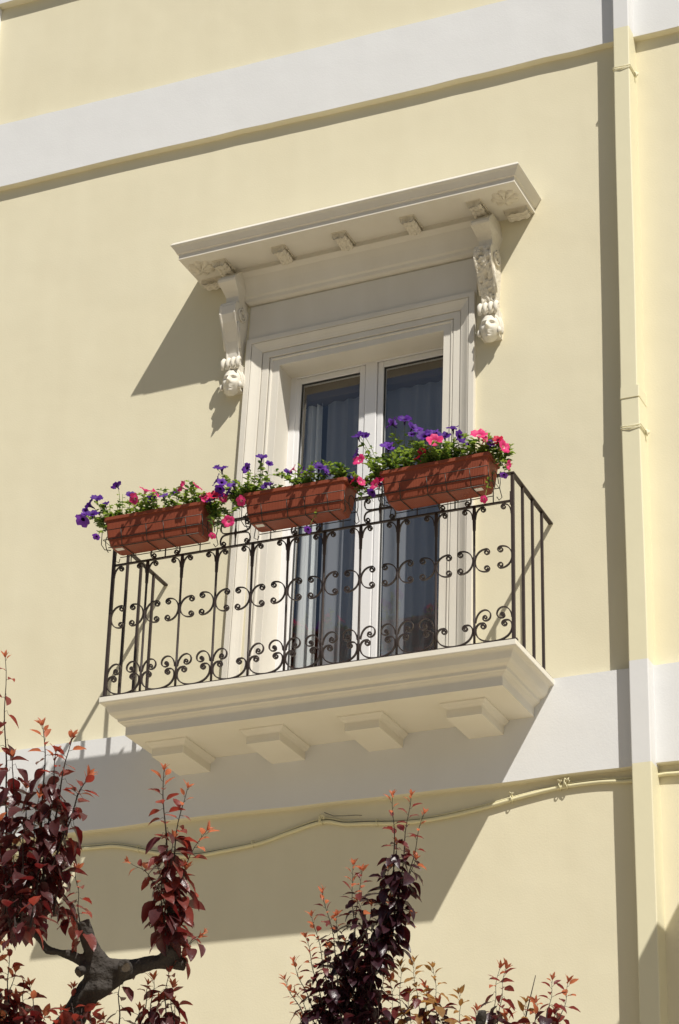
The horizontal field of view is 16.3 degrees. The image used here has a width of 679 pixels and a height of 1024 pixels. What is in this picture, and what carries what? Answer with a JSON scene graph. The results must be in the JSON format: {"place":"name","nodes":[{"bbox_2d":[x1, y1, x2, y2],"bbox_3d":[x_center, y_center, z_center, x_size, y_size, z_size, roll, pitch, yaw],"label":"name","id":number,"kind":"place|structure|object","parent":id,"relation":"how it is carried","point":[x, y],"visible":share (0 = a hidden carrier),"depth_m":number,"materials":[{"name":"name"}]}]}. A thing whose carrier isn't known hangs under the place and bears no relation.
{"place":"outdoors","nodes":[
{"label":"outdoors","id":0,"kind":"place"},
{"label":"ground","id":1,"kind":"structure","parent":0,"visible":0},
{"bbox_2d":[0,650,218,1023],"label":"plum tree","id":2,"kind":"object","parent":1,"relation":"on","point":[101,971],"visible":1,"depth_m":8.96,"materials":[{"name":"red plant"}]},
{"bbox_2d":[0,0,678,1023],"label":"building","id":3,"kind":"structure","parent":1,"relation":"on","point":[236,236],"depth_m":15.05,"materials":[{"name":"beige paint"}]},
{"bbox_2d":[293,404,322,667],"bbox_3d":[-0.210,0.327,15.218,0.179,2.332,0.067,-9,-28,22],"label":"curtain","id":4,"kind":"object","parent":3,"relation":"hanging from","point":[305,620],"visible":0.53,"depth_m":15.20,"materials":[{"name":"white fabric"}]},
{"bbox_2d":[100,471,552,696],"bbox_3d":[-0.069,0.577,14.181,2.628,1.046,0.702,-9,-28,22],"label":"balcony railing","id":5,"kind":"object","parent":3,"relation":"on","point":[223,548],"visible":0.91,"depth_m":13.87,"materials":[{"name":"metal"}]},
{"bbox_2d":[101,514,218,562],"bbox_3d":[-1.079,0.143,14.348,0.705,0.185,0.250,-9,-28,22],"label":"wire rack","id":6,"kind":"object","parent":5,"relation":"attached to","point":[159,539],"visible":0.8,"depth_m":14.27,"materials":[{"name":"grey"}]},
{"bbox_2d":[104,501,214,555],"bbox_3d":[-1.085,0.110,14.348,0.688,0.194,0.197,-9,-28,22],"label":"flower box","id":7,"kind":"object","parent":6,"relation":"on","point":[155,515],"visible":0.86,"depth_m":14.28,"materials":[{"name":"plastic"}]},
{"bbox_2d":[75,481,131,539],"bbox_3d":[-1.425,0.004,14.479,0.356,0.425,0.210,-5,-26,14],"label":"petunia","id":8,"kind":"object","parent":7,"relation":"in","point":[82,519],"visible":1,"depth_m":14.46,"materials":[{"name":"purple plant"}]},
{"bbox_2d":[123,487,169,512],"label":"petunia","id":9,"kind":"object","parent":7,"relation":"on","point":[148,500],"visible":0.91,"depth_m":14.36,"materials":[{"name":"plant"}]},
{"bbox_2d":[156,480,230,514],"bbox_3d":[-0.856,-0.089,14.256,0.472,0.308,0.280,-9,-28,22],"label":"petunia","id":10,"kind":"object","parent":7,"relation":"in","point":[209,497],"visible":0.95,"depth_m":14.24,"materials":[{"name":"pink plant"}]},
{"bbox_2d":[196,491,234,538],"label":"petunia","id":11,"kind":"object","parent":7,"relation":"in","point":[228,520],"visible":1,"depth_m":14.12,"materials":[{"name":"pink plant"}]},
{"bbox_2d":[241,490,359,539],"bbox_3d":[-0.228,0.000,14.005,0.687,0.187,0.250,-9,-28,22],"label":"wire rack","id":12,"kind":"object","parent":5,"relation":"attached to","point":[304,506],"visible":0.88,"depth_m":13.93,"materials":[{"name":"grey"}]},
{"bbox_2d":[243,477,357,531],"bbox_3d":[-0.233,-0.033,14.006,0.670,0.197,0.197,-9,-28,22],"label":"flower box","id":13,"kind":"object","parent":12,"relation":"in","point":[297,490],"visible":0.95,"depth_m":13.94,"materials":[{"name":"ceramic"}]},
{"bbox_2d":[212,454,273,512],"bbox_3d":[-0.600,-0.166,14.166,0.390,0.394,0.282,-9,-28,22],"label":"petunia","id":14,"kind":"object","parent":13,"relation":"in","point":[236,498],"visible":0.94,"depth_m":14.15,"materials":[{"name":"purple plant"}]},
{"bbox_2d":[260,460,330,488],"bbox_3d":[-0.258,-0.209,14.005,0.447,0.180,0.317,-9,-28,22],"label":"petunia","id":15,"kind":"object","parent":13,"relation":"in","point":[307,473],"visible":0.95,"depth_m":14.00,"materials":[{"name":"plant"}]},
{"bbox_2d":[304,459,383,533],"bbox_3d":[0.030,-0.101,13.814,0.500,0.424,0.256,-9,-28,22],"label":"petunia","id":16,"kind":"object","parent":13,"relation":"in","point":[358,482],"visible":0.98,"depth_m":13.83,"materials":[{"name":"green plant"}]},
{"bbox_2d":[378,465,501,518],"bbox_3d":[0.582,-0.133,13.679,0.698,0.196,0.250,-9,-28,22],"label":"wire rack","id":17,"kind":"object","parent":5,"relation":"attached to","point":[470,478],"visible":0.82,"depth_m":13.61,"materials":[{"name":"grey"}]},
{"bbox_2d":[380,452,499,510],"bbox_3d":[0.576,-0.164,13.679,0.681,0.202,0.197,-9,-28,22],"label":"flower box","id":18,"kind":"object","parent":17,"relation":"in","point":[438,467],"visible":1,"depth_m":13.61,"materials":[{"name":"ceramic"}]},
{"bbox_2d":[351,415,425,481],"bbox_3d":[0.278,-0.395,13.844,0.440,0.401,0.288,-9,-28,22],"label":"petunia","id":19,"kind":"object","parent":18,"relation":"in","point":[386,462],"visible":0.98,"depth_m":13.83,"materials":[{"name":"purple plant"}]},
{"bbox_2d":[404,425,469,463],"bbox_3d":[0.585,-0.396,13.692,0.391,0.284,0.284,-9,-28,22],"label":"petunia","id":20,"kind":"object","parent":18,"relation":"on","point":[434,439],"visible":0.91,"depth_m":13.67,"materials":[{"name":"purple plant"}]},
{"bbox_2d":[460,428,515,503],"bbox_3d":[0.844,-0.262,13.523,0.313,0.509,0.285,-9,-28,22],"label":"petunia","id":21,"kind":"object","parent":18,"relation":"in","point":[503,446],"visible":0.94,"depth_m":13.54,"materials":[{"name":"pink plant"}]},
{"bbox_2d":[317,397,358,665],"bbox_3d":[0.060,0.278,15.112,0.432,2.340,0.039,-9,-28,22],"label":"curtain","id":22,"kind":"object","parent":3,"relation":"hanging from","point":[342,429],"visible":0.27,"depth_m":15.15,"materials":[{"name":"grey fabric"}]},
{"bbox_2d":[13,770,678,857],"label":"cable","id":23,"kind":"object","parent":3,"relation":"attached to","point":[377,822],"visible":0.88,"depth_m":13.81,"materials":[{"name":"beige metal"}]},
{"bbox_2d":[275,347,442,670],"bbox_3d":[0.178,0.140,14.981,1.227,2.521,0.074,-9,-28,22],"label":"french window","id":24,"kind":"structure","parent":3,"relation":"in","point":[373,375],"depth_m":15.18,"materials":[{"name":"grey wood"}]},
{"bbox_2d":[381,379,442,655],"bbox_3d":[0.534,0.194,14.924,0.579,2.351,0.033,-9,-28,22],"label":"curtain","id":25,"kind":"object","parent":3,"relation":"hanging from","point":[421,405],"visible":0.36,"depth_m":14.94,"materials":[{"name":"grey fabric"}]},
{"bbox_2d":[612,0,667,1023],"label":"drain pipe","id":26,"kind":"object","parent":3,"relation":"attached to","point":[653,999],"visible":1,"depth_m":13.76,"materials":[{"name":"beige metal"}]},
{"bbox_2d":[279,789,579,1023],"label":"plum tree","id":27,"kind":"object","parent":1,"relation":"on","point":[350,967],"visible":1,"depth_m":10.97,"materials":[{"name":"red plant"}]}
]}

